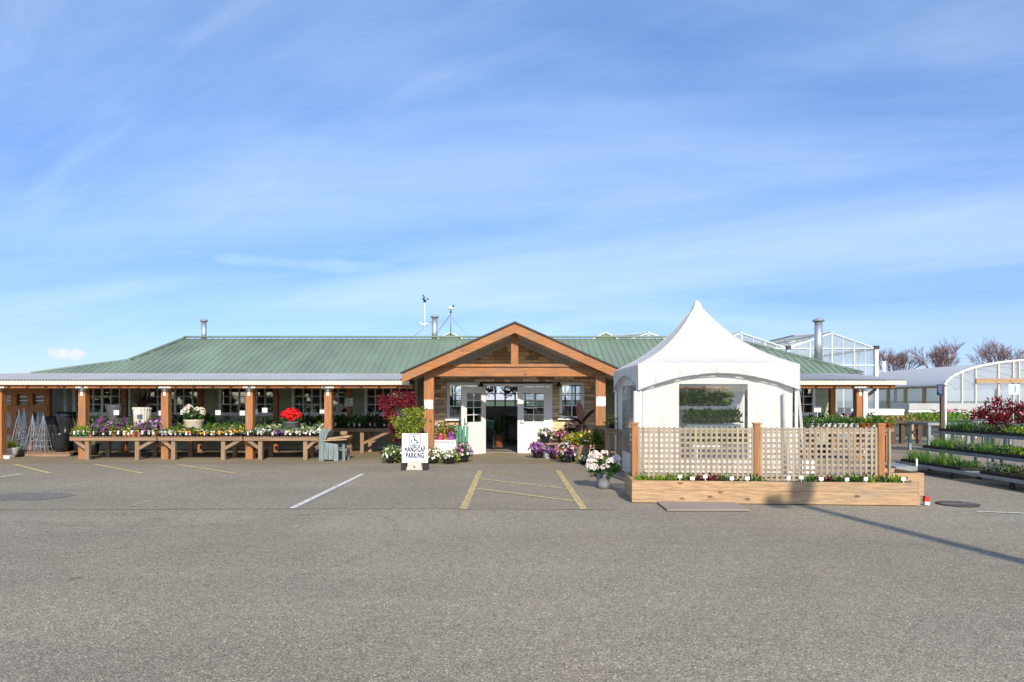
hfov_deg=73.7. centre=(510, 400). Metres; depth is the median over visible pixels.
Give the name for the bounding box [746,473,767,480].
herb plant
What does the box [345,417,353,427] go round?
potted plant
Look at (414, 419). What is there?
lime maple
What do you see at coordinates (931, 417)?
yard bench
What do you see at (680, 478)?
herb plant
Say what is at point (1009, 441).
yard bench
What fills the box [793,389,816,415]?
window
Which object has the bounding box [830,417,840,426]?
potted plant
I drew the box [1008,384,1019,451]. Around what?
number sign
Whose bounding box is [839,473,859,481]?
herb plant
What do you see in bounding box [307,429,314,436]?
potted flower
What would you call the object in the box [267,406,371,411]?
indoor bench
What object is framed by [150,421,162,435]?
potted flower
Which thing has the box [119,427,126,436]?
potted flower
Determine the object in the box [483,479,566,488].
road marking
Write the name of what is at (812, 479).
herb plant
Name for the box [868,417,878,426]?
potted plant
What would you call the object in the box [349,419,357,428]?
potted plant
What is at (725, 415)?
plant shelf
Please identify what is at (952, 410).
yard bench
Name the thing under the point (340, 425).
potted plant
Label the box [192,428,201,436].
potted flower
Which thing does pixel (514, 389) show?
hanging basket
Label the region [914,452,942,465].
seedling tray
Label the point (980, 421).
yard bench
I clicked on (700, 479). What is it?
herb plant
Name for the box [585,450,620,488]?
hydrangea pot
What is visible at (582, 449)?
log stump
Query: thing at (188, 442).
plant bench
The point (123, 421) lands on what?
potted flower
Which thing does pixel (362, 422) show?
potted plant
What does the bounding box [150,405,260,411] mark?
indoor bench
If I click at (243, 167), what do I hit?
sky
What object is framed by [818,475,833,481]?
herb plant
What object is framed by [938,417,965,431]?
seedling tray
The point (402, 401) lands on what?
red maple
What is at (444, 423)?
flower bowl
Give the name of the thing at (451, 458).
flower bowl
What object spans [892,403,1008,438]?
rolling bench
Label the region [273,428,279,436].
potted flower
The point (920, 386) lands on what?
hoop greenhouse
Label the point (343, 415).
potted plant
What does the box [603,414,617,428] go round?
daffodil pot
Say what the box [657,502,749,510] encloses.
plywood board
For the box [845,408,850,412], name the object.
price card
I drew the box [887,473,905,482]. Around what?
herb plant
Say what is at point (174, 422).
potted flower
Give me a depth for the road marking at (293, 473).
15.32 m
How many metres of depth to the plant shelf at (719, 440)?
14.68 m
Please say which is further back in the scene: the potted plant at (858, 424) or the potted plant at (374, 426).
the potted plant at (374, 426)
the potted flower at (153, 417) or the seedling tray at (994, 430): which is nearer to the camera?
the seedling tray at (994, 430)
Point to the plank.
(338, 437)
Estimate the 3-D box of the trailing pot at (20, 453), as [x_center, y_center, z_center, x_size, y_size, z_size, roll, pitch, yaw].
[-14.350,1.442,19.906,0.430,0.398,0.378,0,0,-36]
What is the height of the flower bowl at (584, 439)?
0.467 m
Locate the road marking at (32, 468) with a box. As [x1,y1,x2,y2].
[12,464,50,472]
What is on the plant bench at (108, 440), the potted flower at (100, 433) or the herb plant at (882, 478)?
the potted flower at (100, 433)
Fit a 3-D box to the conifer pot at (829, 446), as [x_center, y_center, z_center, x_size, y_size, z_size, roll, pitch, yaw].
[9.634,0.949,20.900,0.642,1.384,0.593,0,0,0]
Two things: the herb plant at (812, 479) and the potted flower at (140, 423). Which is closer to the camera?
the herb plant at (812, 479)
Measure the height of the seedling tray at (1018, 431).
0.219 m
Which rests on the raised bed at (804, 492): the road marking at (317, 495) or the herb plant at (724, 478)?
the herb plant at (724, 478)
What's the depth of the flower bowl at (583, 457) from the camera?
17.62 m
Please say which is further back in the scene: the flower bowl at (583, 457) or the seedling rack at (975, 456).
the flower bowl at (583, 457)
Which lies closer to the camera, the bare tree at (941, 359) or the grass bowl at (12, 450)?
the grass bowl at (12, 450)
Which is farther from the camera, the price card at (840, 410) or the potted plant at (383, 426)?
the potted plant at (383, 426)
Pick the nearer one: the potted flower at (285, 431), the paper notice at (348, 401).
the potted flower at (285, 431)
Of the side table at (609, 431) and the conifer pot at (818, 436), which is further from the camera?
the conifer pot at (818, 436)
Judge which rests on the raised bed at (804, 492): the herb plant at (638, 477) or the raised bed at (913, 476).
the herb plant at (638, 477)
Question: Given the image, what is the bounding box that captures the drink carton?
[922,496,929,504]
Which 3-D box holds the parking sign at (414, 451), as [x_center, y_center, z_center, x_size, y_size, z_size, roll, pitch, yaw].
[-2.264,1.208,16.198,0.640,0.859,0.245,0,0,0]
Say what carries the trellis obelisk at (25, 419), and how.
on the wooden pallet
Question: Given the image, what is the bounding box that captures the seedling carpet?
[868,414,935,419]
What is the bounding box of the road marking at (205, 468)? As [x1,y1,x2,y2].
[175,464,233,472]
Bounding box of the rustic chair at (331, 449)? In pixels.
[318,429,351,460]
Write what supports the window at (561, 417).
in the garden shop
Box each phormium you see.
[69,415,77,454]
[91,417,99,454]
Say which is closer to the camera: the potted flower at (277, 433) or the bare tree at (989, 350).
the potted flower at (277, 433)
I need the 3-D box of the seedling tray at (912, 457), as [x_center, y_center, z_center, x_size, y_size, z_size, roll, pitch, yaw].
[9.519,1.244,15.953,0.616,0.405,0.605,0,0,-1]
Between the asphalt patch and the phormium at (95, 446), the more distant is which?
the phormium at (95, 446)
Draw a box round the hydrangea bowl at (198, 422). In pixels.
[182,404,205,428]
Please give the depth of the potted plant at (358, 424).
21.20 m
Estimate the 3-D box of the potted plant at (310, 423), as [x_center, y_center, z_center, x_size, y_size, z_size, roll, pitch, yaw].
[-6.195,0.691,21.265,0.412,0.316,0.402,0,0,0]
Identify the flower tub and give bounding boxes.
[280,408,301,428]
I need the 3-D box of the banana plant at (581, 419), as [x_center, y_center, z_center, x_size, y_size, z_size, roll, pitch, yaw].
[1.962,0.836,19.855,1.380,1.611,0.622,0,0,0]
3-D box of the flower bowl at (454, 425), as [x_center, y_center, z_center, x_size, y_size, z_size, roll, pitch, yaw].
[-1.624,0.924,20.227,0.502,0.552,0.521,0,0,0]
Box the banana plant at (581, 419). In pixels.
[556,402,594,448]
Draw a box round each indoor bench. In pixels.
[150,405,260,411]
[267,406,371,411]
[504,414,543,441]
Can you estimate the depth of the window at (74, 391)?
22.96 m
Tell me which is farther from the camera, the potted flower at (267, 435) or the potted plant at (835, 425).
the potted flower at (267, 435)
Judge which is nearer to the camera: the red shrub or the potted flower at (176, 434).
the red shrub
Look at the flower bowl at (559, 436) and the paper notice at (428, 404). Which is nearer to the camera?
the paper notice at (428, 404)
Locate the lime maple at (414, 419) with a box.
[389,405,426,438]
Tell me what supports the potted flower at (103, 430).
on the plant bench at (108, 440)
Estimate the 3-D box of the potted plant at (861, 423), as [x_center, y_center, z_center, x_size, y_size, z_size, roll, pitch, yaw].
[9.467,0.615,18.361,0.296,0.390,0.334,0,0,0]
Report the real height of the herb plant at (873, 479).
0.172 m
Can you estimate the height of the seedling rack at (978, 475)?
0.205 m
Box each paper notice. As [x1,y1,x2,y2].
[345,398,352,405]
[424,400,432,408]
[596,397,605,405]
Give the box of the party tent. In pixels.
[612,300,814,473]
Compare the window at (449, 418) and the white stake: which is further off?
the window at (449, 418)
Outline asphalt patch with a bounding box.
[0,492,74,500]
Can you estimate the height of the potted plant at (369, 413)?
0.534 m
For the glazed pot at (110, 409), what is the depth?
19.73 m
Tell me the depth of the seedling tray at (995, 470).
13.26 m
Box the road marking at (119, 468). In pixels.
[95,464,141,472]
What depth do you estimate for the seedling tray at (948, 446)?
15.72 m
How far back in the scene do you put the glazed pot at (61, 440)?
20.05 m
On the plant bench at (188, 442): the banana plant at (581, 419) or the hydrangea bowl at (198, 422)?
the hydrangea bowl at (198, 422)
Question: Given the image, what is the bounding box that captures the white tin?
[544,452,549,458]
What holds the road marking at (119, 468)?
on the old asphalt road
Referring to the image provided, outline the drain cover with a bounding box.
[935,501,980,506]
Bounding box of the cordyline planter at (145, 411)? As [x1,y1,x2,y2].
[123,389,157,424]
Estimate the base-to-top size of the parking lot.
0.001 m
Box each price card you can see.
[114,410,118,419]
[215,410,220,414]
[814,407,820,416]
[837,407,843,455]
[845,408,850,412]
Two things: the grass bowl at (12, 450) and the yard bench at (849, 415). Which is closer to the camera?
the grass bowl at (12, 450)
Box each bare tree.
[869,348,924,370]
[909,336,965,367]
[965,336,1023,402]
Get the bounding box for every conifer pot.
[803,414,814,455]
[808,413,823,452]
[819,411,830,452]
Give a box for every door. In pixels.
[461,386,485,454]
[518,387,549,452]
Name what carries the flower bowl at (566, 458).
on the walkway pavement
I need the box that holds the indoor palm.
[486,405,514,446]
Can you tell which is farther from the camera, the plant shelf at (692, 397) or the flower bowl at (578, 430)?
the flower bowl at (578, 430)
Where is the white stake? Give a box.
[944,387,946,454]
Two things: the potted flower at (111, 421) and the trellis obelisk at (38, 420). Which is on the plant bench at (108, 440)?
the potted flower at (111, 421)
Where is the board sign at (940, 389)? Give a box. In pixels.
[937,384,943,455]
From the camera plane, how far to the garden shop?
22.26 m
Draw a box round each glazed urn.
[45,416,59,449]
[56,412,76,450]
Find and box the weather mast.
[414,295,432,338]
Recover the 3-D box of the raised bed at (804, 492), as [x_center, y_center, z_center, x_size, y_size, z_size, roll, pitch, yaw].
[4.236,1.463,11.486,4.463,0.350,1.320,0,0,4]
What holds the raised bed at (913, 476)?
on the parking lot
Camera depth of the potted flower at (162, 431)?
18.90 m
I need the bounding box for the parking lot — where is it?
[0,419,1023,681]
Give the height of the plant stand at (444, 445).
0.528 m
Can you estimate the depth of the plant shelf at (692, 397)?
15.65 m
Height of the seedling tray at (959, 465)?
0.216 m
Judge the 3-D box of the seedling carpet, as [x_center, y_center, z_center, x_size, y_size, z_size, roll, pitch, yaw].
[15.231,0.662,26.506,2.608,0.363,1.194,0,0,0]
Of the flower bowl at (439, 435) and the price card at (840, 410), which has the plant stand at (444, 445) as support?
the flower bowl at (439, 435)
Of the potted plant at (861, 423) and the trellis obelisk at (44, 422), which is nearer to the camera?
the potted plant at (861, 423)
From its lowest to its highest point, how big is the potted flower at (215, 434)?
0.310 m
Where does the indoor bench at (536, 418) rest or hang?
on the garden shop
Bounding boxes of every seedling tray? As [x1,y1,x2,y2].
[901,447,934,462]
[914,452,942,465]
[923,437,950,448]
[929,450,961,467]
[937,435,967,450]
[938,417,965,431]
[944,459,982,470]
[952,442,984,452]
[953,418,982,432]
[967,423,1004,433]
[968,438,1005,454]
[980,462,1023,476]
[984,423,1017,434]
[985,444,1021,456]
[999,426,1023,436]
[999,465,1023,479]
[1004,445,1023,458]
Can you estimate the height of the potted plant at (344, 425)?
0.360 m
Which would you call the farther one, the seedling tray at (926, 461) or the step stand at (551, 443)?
the step stand at (551, 443)
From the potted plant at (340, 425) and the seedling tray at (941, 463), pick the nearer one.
the seedling tray at (941, 463)
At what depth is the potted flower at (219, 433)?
18.89 m
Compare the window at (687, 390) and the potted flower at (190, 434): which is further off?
the window at (687, 390)
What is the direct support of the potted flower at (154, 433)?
on the plant bench at (108, 440)
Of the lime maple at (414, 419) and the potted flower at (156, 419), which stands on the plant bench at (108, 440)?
the potted flower at (156, 419)
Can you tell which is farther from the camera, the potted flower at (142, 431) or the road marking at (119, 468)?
the potted flower at (142, 431)
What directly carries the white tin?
on the walkway pavement
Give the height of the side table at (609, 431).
0.970 m
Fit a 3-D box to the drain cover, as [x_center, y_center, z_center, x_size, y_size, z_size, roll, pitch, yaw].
[7.095,1.637,10.830,0.600,0.015,0.600,0,0,0]
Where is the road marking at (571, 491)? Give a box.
[555,470,586,508]
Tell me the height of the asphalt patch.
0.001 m
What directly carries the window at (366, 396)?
in the garden shop
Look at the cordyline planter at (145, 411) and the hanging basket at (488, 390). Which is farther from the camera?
the hanging basket at (488, 390)
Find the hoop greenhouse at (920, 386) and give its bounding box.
[837,359,1023,437]
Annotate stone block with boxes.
[3,455,14,458]
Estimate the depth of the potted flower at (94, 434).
18.90 m
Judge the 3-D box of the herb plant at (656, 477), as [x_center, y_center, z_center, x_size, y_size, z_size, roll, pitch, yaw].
[2.403,1.244,11.275,0.400,0.184,0.317,0,0,0]
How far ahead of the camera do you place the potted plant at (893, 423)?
18.31 m
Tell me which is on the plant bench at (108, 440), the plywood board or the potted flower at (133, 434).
the potted flower at (133, 434)
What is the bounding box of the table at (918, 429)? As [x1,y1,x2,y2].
[889,420,939,442]
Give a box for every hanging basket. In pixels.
[486,387,497,395]
[499,387,513,397]
[507,387,517,395]
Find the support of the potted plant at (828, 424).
on the plant bench at (892, 429)
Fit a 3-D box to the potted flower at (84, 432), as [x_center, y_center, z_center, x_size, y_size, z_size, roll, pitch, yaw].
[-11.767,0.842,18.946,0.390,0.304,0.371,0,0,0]
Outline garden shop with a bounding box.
[0,314,906,458]
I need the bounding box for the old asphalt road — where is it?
[0,464,615,509]
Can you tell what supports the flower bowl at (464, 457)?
on the walkway pavement
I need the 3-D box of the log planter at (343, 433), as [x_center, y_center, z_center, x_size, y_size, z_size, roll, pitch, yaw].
[-4.582,0.902,18.800,0.213,0.130,0.217,0,0,0]
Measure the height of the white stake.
2.036 m
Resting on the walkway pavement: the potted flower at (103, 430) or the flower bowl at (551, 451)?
the flower bowl at (551, 451)
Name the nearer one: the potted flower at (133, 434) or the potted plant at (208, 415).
the potted flower at (133, 434)
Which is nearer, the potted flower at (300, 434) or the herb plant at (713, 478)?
the herb plant at (713, 478)
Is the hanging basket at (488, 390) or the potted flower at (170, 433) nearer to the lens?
the potted flower at (170, 433)
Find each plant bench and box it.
[69,435,160,459]
[157,436,244,459]
[243,436,318,459]
[799,426,894,461]
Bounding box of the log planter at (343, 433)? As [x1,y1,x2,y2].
[340,431,347,435]
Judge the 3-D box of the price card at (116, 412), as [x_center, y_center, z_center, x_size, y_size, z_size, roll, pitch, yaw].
[-11.324,0.631,19.619,0.150,0.708,0.011,0,0,0]
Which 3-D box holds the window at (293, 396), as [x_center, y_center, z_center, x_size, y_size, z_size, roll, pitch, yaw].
[-6.388,-0.130,22.965,2.041,1.280,0.170,0,0,0]
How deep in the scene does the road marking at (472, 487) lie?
12.43 m
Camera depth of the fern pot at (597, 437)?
18.44 m
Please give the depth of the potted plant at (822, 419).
18.32 m
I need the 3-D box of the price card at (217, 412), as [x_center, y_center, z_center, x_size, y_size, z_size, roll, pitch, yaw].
[-8.481,0.633,19.799,0.150,0.704,0.011,0,0,0]
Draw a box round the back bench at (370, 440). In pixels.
[315,428,392,452]
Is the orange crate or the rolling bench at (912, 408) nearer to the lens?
the orange crate
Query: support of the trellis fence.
in the raised bed at (804, 492)
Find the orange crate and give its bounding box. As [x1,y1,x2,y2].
[555,446,565,458]
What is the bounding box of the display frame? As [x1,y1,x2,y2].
[7,389,52,449]
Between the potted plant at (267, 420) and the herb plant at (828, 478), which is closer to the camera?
the herb plant at (828, 478)
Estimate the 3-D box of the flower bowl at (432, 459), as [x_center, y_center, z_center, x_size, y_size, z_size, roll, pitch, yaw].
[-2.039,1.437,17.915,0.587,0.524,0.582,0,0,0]
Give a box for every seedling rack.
[896,461,1023,489]
[918,447,1023,476]
[933,431,1023,467]
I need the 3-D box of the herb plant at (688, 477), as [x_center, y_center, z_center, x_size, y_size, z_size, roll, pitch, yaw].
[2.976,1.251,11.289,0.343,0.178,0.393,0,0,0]
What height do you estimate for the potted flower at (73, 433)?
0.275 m
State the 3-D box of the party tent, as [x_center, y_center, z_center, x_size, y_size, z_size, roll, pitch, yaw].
[4.272,-0.279,14.937,3.735,3.842,3.283,0,0,0]
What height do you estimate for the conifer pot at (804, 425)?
1.281 m
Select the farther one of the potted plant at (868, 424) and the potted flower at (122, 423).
the potted flower at (122, 423)
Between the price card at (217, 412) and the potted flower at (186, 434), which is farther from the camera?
the price card at (217, 412)
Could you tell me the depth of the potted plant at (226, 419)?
21.50 m
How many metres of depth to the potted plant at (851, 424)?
18.34 m
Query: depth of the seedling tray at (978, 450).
14.64 m
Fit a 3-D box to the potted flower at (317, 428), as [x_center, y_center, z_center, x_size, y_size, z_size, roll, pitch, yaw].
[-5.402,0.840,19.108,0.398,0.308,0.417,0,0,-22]
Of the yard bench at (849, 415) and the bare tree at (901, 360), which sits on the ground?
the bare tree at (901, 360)
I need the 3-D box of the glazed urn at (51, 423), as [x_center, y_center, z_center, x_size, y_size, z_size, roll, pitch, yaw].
[-14.027,0.990,21.000,0.480,1.020,0.480,0,0,0]
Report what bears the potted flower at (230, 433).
on the plant bench at (188, 442)
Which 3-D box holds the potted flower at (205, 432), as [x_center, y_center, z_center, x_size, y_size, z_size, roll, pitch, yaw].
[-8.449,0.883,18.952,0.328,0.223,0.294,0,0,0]
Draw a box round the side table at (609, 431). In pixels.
[598,427,621,470]
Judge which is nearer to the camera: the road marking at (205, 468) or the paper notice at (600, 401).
the road marking at (205, 468)
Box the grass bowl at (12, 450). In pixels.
[7,436,22,456]
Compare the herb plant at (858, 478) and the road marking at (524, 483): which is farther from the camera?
the road marking at (524, 483)
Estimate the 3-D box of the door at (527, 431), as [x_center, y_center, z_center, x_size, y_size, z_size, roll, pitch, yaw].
[0.724,0.602,21.160,1.002,2.055,0.168,0,0,0]
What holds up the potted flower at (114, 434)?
on the plant bench at (108, 440)
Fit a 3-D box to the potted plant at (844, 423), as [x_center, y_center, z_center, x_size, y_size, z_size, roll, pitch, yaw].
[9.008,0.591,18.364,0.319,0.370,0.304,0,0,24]
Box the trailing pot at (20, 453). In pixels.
[13,444,26,456]
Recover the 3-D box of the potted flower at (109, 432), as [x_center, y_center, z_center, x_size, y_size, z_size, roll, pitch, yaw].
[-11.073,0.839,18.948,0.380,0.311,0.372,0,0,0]
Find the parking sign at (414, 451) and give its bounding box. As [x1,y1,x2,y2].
[401,433,428,469]
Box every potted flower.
[70,427,79,436]
[74,425,83,436]
[79,427,90,436]
[87,427,94,436]
[89,426,100,436]
[90,413,104,424]
[95,425,104,436]
[100,426,109,436]
[104,417,119,423]
[104,426,114,436]
[111,425,118,436]
[112,427,123,436]
[114,421,128,430]
[115,417,131,427]
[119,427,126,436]
[125,426,132,436]
[126,425,138,436]
[134,420,146,429]
[135,425,141,436]
[136,424,147,436]
[143,424,153,436]
[144,415,159,424]
[147,427,158,436]
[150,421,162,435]
[151,416,160,434]
[158,429,166,436]
[166,428,175,436]
[171,429,181,436]
[172,416,183,425]
[176,428,185,436]
[182,427,192,436]
[188,427,195,436]
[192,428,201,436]
[202,429,209,436]
[203,421,215,428]
[210,427,220,436]
[215,428,224,436]
[225,429,235,436]
[230,427,239,436]
[238,428,245,435]
[248,428,257,436]
[252,425,263,435]
[261,429,271,436]
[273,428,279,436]
[283,428,291,436]
[290,426,303,436]
[297,429,304,436]
[299,421,305,428]
[302,429,310,436]
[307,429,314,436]
[312,425,322,435]
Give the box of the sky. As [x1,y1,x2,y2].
[0,0,1023,400]
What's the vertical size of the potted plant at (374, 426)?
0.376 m
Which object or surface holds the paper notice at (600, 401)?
attached to the garden shop
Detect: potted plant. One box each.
[203,417,213,426]
[204,413,215,422]
[222,415,232,423]
[260,416,269,424]
[306,418,313,426]
[335,413,346,427]
[336,419,343,427]
[339,419,349,427]
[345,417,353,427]
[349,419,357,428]
[353,417,362,427]
[359,415,369,427]
[362,411,376,427]
[365,417,373,427]
[369,418,378,427]
[375,416,382,427]
[380,418,388,427]
[802,417,810,426]
[807,419,817,427]
[811,418,823,426]
[820,417,829,426]
[823,418,833,426]
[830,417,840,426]
[834,418,843,426]
[840,416,850,426]
[845,417,857,426]
[852,417,859,426]
[858,416,867,426]
[864,416,874,426]
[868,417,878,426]
[886,416,896,426]
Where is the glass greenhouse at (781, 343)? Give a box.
[572,332,879,408]
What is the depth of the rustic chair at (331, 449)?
18.53 m
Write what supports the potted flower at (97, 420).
on the plant bench at (108, 440)
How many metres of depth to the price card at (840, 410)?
20.20 m
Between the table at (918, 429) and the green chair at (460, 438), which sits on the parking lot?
the table at (918, 429)
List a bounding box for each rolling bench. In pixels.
[844,409,903,435]
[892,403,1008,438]
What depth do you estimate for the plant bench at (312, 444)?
18.89 m
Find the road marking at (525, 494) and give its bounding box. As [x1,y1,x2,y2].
[475,488,574,500]
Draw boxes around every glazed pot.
[52,432,69,451]
[105,405,124,419]
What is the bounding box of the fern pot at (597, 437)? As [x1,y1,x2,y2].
[587,426,604,458]
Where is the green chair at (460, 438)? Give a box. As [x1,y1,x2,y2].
[456,426,468,450]
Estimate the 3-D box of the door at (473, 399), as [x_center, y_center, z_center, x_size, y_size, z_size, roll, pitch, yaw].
[-1.117,0.602,20.735,0.168,2.055,1.002,0,0,43]
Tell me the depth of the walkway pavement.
19.03 m
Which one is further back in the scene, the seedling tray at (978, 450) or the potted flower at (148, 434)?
the potted flower at (148, 434)
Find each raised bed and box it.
[625,472,919,504]
[864,468,923,495]
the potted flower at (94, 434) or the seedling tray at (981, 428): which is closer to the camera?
the seedling tray at (981, 428)
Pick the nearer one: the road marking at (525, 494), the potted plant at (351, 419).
the road marking at (525, 494)
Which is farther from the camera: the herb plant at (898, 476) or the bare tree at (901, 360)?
the bare tree at (901, 360)
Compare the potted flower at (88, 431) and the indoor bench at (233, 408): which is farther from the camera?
the indoor bench at (233, 408)
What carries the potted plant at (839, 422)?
on the plant bench at (892, 429)
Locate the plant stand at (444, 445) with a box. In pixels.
[434,439,457,455]
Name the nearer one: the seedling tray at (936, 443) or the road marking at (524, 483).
the road marking at (524, 483)
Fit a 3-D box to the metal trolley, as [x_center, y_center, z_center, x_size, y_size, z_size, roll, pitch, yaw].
[8.365,1.438,14.800,0.477,0.415,0.860,0,0,0]
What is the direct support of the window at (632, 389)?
in the garden shop
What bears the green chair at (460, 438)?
on the walkway pavement
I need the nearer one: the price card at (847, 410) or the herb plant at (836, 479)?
the herb plant at (836, 479)
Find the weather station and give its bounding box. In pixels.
[434,305,467,335]
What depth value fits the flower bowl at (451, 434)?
19.28 m
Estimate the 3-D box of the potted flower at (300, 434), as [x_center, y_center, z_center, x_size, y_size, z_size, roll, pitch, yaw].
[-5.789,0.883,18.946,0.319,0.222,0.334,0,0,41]
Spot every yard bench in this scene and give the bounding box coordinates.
[836,411,874,447]
[902,411,970,452]
[927,408,994,441]
[951,410,1007,448]
[984,412,1021,445]
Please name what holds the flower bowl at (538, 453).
on the walkway pavement
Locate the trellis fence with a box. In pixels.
[630,422,890,481]
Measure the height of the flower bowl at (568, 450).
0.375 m
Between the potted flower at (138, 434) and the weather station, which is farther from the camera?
the weather station
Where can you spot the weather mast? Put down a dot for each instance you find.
(424, 300)
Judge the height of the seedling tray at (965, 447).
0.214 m
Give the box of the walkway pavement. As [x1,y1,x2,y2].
[0,447,824,463]
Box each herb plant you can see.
[633,471,655,479]
[645,471,667,479]
[658,472,677,480]
[668,472,688,480]
[682,472,698,480]
[695,472,710,480]
[701,472,720,480]
[717,472,739,480]
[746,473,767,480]
[804,472,819,481]
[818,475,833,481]
[825,475,850,481]
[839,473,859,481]
[850,471,870,481]
[860,473,881,481]
[875,474,896,482]
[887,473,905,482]
[888,474,911,482]
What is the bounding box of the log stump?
[574,445,588,461]
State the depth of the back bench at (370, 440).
21.24 m
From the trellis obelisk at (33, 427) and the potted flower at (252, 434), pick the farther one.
the trellis obelisk at (33, 427)
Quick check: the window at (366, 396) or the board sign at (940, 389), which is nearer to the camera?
the board sign at (940, 389)
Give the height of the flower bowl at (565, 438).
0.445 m
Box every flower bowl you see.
[380,444,401,462]
[428,446,442,463]
[435,421,449,432]
[435,427,447,439]
[439,424,450,438]
[439,450,460,463]
[444,426,457,439]
[451,423,462,438]
[452,442,473,461]
[528,440,546,457]
[537,427,551,442]
[545,443,558,458]
[553,441,577,462]
[554,429,569,442]
[562,433,579,446]
[563,420,578,433]
[564,448,574,461]
[567,430,593,444]
[574,425,588,436]
[577,454,587,463]
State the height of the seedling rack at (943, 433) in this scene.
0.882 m
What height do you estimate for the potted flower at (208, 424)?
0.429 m
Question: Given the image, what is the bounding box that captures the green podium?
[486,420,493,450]
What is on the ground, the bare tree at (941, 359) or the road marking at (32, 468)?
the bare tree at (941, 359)
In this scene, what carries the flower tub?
on the plant bench at (312, 444)
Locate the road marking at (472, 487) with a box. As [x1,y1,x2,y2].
[460,470,482,508]
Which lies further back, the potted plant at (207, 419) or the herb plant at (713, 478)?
the potted plant at (207, 419)
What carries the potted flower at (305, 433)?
on the plant bench at (312, 444)
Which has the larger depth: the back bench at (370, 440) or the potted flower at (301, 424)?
the back bench at (370, 440)
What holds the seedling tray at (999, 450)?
on the seedling rack at (975, 456)
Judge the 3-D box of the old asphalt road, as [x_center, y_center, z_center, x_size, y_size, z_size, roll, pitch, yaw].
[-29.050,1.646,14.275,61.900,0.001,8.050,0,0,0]
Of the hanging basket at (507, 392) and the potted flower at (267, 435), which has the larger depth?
the hanging basket at (507, 392)
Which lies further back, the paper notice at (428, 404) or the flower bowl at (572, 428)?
the flower bowl at (572, 428)
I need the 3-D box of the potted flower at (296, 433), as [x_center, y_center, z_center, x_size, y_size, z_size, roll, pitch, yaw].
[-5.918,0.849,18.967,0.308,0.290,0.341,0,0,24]
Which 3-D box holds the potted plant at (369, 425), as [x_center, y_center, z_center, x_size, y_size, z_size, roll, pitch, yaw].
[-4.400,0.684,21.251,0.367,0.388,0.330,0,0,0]
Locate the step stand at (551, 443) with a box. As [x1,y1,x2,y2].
[540,433,570,449]
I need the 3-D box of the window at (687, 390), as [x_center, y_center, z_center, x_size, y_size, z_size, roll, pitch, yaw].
[6.800,-0.130,22.965,1.900,1.280,0.170,0,0,0]
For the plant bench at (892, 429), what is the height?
0.920 m
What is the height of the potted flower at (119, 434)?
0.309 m
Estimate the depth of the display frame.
21.93 m
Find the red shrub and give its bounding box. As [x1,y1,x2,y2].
[970,394,1023,430]
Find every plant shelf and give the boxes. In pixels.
[679,389,734,457]
[680,407,743,457]
[683,426,746,457]
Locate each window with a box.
[72,389,131,415]
[145,389,196,415]
[216,389,272,415]
[291,389,346,415]
[363,379,417,415]
[445,382,479,420]
[558,382,583,419]
[613,389,633,415]
[686,389,728,415]
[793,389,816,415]
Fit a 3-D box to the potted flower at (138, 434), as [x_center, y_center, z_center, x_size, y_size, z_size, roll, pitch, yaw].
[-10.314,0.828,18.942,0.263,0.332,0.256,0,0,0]
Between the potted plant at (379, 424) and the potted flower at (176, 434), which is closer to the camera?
the potted flower at (176, 434)
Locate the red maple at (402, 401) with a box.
[376,388,416,459]
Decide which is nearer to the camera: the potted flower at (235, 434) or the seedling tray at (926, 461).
the seedling tray at (926, 461)
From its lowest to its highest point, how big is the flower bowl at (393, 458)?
0.585 m
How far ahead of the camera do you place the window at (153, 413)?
22.97 m
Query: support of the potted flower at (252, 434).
on the plant bench at (312, 444)
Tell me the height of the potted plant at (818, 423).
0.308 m
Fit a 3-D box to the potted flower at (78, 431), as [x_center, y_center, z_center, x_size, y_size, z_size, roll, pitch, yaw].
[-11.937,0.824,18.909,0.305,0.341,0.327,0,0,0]
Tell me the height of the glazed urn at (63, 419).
1.160 m
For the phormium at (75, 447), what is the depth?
20.46 m
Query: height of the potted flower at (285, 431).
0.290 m
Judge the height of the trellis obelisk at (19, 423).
1.272 m
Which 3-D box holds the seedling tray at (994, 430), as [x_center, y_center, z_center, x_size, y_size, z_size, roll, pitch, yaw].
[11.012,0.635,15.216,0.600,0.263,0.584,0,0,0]
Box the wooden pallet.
[23,449,77,456]
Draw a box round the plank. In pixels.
[327,435,352,439]
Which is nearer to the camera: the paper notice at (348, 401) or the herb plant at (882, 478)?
the herb plant at (882, 478)
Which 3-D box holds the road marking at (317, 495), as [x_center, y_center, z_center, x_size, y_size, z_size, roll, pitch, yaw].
[-3.315,1.637,12.825,0.100,0.001,4.850,0,0,0]
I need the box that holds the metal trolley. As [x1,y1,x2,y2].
[885,459,917,471]
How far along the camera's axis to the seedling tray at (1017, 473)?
12.73 m
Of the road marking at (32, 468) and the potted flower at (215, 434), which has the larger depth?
the potted flower at (215, 434)
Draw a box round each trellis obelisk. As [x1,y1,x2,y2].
[11,409,28,450]
[17,407,32,449]
[24,413,41,451]
[30,412,47,449]
[34,413,52,451]
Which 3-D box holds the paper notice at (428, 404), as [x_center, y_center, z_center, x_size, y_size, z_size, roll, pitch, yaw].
[-2.268,0.105,18.925,0.233,0.255,0.006,0,0,0]
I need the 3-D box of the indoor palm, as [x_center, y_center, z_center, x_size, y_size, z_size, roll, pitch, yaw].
[-0.377,0.878,23.904,1.610,1.482,1.454,0,0,-36]
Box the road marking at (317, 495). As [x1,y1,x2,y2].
[290,474,363,507]
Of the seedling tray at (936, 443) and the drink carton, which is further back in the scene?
the seedling tray at (936, 443)
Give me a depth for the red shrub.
15.77 m
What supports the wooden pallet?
on the walkway pavement
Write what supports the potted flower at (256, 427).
on the plant bench at (312, 444)

